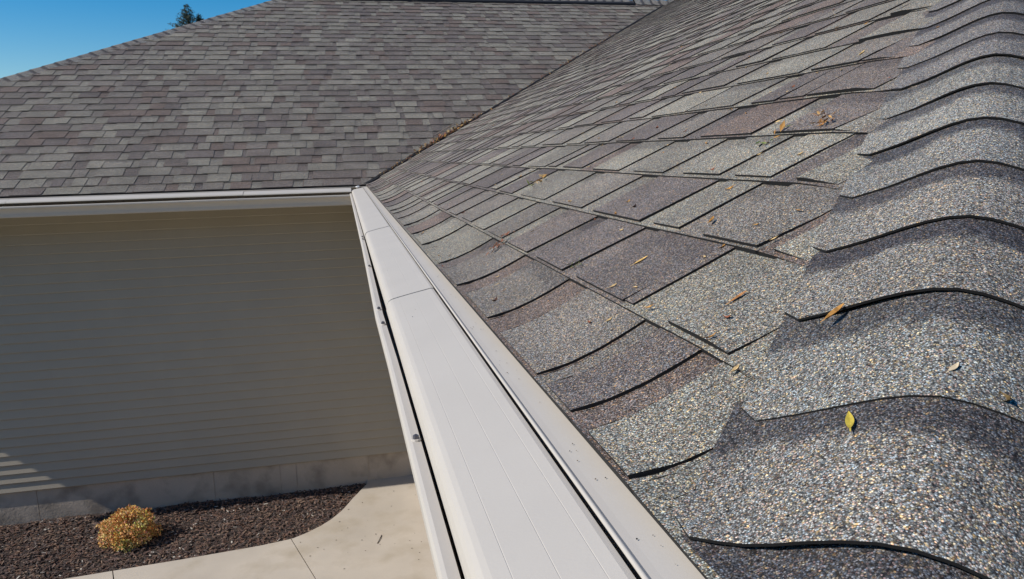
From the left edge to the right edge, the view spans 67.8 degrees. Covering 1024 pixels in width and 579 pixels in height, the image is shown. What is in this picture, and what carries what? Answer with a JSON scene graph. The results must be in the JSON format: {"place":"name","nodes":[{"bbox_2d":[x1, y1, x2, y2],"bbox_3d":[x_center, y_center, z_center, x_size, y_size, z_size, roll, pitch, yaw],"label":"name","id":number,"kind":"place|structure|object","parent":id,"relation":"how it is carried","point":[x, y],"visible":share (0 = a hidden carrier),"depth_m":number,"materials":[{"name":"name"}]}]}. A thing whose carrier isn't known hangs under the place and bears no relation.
{"place":"outdoors","nodes":[
{"label":"outdoors","id":0,"kind":"place"},
{"bbox_2d":[0,0,270,77],"label":"sky","id":1,"kind":"structure","parent":0,"point":[33,33],"materials":[{"name":"blue"}]},
{"bbox_2d":[0,483,365,578],"bbox_3d":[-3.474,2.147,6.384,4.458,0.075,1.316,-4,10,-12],"label":"bark mulch","id":2,"kind":"object","parent":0,"point":[94,530],"visible":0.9,"depth_m":6.57,"materials":[{"name":"brown wood"}]},
{"bbox_2d":[96,505,162,553],"bbox_3d":[-3.261,1.997,6.448,0.523,0.323,0.484,3,11,22],"label":"shrub","id":3,"kind":"object","parent":2,"relation":"on","point":[120,530],"visible":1,"depth_m":6.37,"materials":[{"name":"yellow plant"}]},
{"bbox_2d":[67,475,436,578],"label":"concrete walk","id":4,"kind":"structure","parent":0,"point":[389,510],"depth_m":6.13,"materials":[{"name":"beige concrete"}]},
{"label":"ground","id":5,"kind":"structure","parent":0,"visible":0},
{"bbox_2d":[167,4,203,26],"bbox_3d":[-11.991,-6.248,29.309,3.301,9.016,3.633,-4,10,-12],"label":"spruce tree","id":6,"kind":"object","parent":5,"relation":"on","point":[187,15],"visible":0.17,"depth_m":28.42,"materials":[{"name":"green plant"}]},
{"bbox_2d":[0,0,1023,578],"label":"house","id":7,"kind":"structure","parent":5,"relation":"on","point":[224,274],"depth_m":1.56,"materials":[{"name":"grey asphalt"}]},
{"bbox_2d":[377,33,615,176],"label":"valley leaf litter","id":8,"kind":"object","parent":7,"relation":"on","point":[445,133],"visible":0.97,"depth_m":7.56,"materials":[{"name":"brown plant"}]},
{"bbox_2d":[486,231,514,254],"bbox_3d":[-0.024,-0.100,1.595,0.031,0.044,0.115,3,11,22],"label":"leaf clump","id":9,"kind":"object","parent":7,"relation":"on","point":[496,243],"visible":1,"depth_m":1.59,"materials":[{"name":"brown plant"}]},
{"bbox_2d":[526,174,546,186],"bbox_3d":[0.069,-0.299,2.083,0.061,0.033,0.064,-4,10,-12],"label":"leaf clump","id":10,"kind":"object","parent":7,"relation":"on","point":[543,176],"visible":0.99,"depth_m":2.08,"materials":[{"name":"brown plant"}]},
{"bbox_2d":[725,290,746,304],"bbox_3d":[0.230,0.009,0.781,0.029,0.002,0.005,-33,21,-14],"label":"dry leaf","id":11,"kind":"object","parent":7,"relation":"on","point":[737,296],"visible":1,"depth_m":0.78,"materials":[{"name":"plant"}]},
{"bbox_2d":[756,120,792,145],"bbox_3d":[0.439,-0.264,1.286,0.058,0.044,0.035,-1,10,1],"label":"leaf clump","id":12,"kind":"object","parent":7,"relation":"on","point":[782,125],"visible":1,"depth_m":1.29,"materials":[{"name":"brown plant"}]},
{"bbox_2d":[808,109,839,125],"bbox_3d":[0.491,-0.272,1.201,0.046,0.029,0.036,-4,10,-12],"label":"leaf clump","id":13,"kind":"object","parent":7,"relation":"on","point":[823,121],"visible":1,"depth_m":1.20,"materials":[{"name":"brown plant"}]},
{"bbox_2d":[821,303,843,321],"bbox_3d":[0.273,0.020,0.648,0.032,0.003,0.006,-34,21,-20],"label":"dry leaf","id":14,"kind":"object","parent":7,"relation":"on","point":[833,311],"visible":1,"depth_m":0.65,"materials":[{"name":"orange plant"}]},
{"bbox_2d":[845,411,853,430],"bbox_3d":[0.225,0.088,0.506,0.006,0.003,0.024,-15,19,27],"label":"dry leaf","id":15,"kind":"object","parent":7,"relation":"on","point":[849,419],"visible":1,"depth_m":0.51,"materials":[{"name":"yellow plant"}]},
{"bbox_2d":[946,362,958,372],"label":"dry leaf","id":16,"kind":"object","parent":7,"relation":"on","point":[953,367],"visible":1,"depth_m":0.52,"materials":[{"name":"beige plant"}]},
{"bbox_2d":[999,390,1010,400],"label":"dry leaf","id":17,"kind":"object","parent":7,"relation":"on","point":[1008,397],"visible":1,"depth_m":0.49,"materials":[{"name":"brown plant"}]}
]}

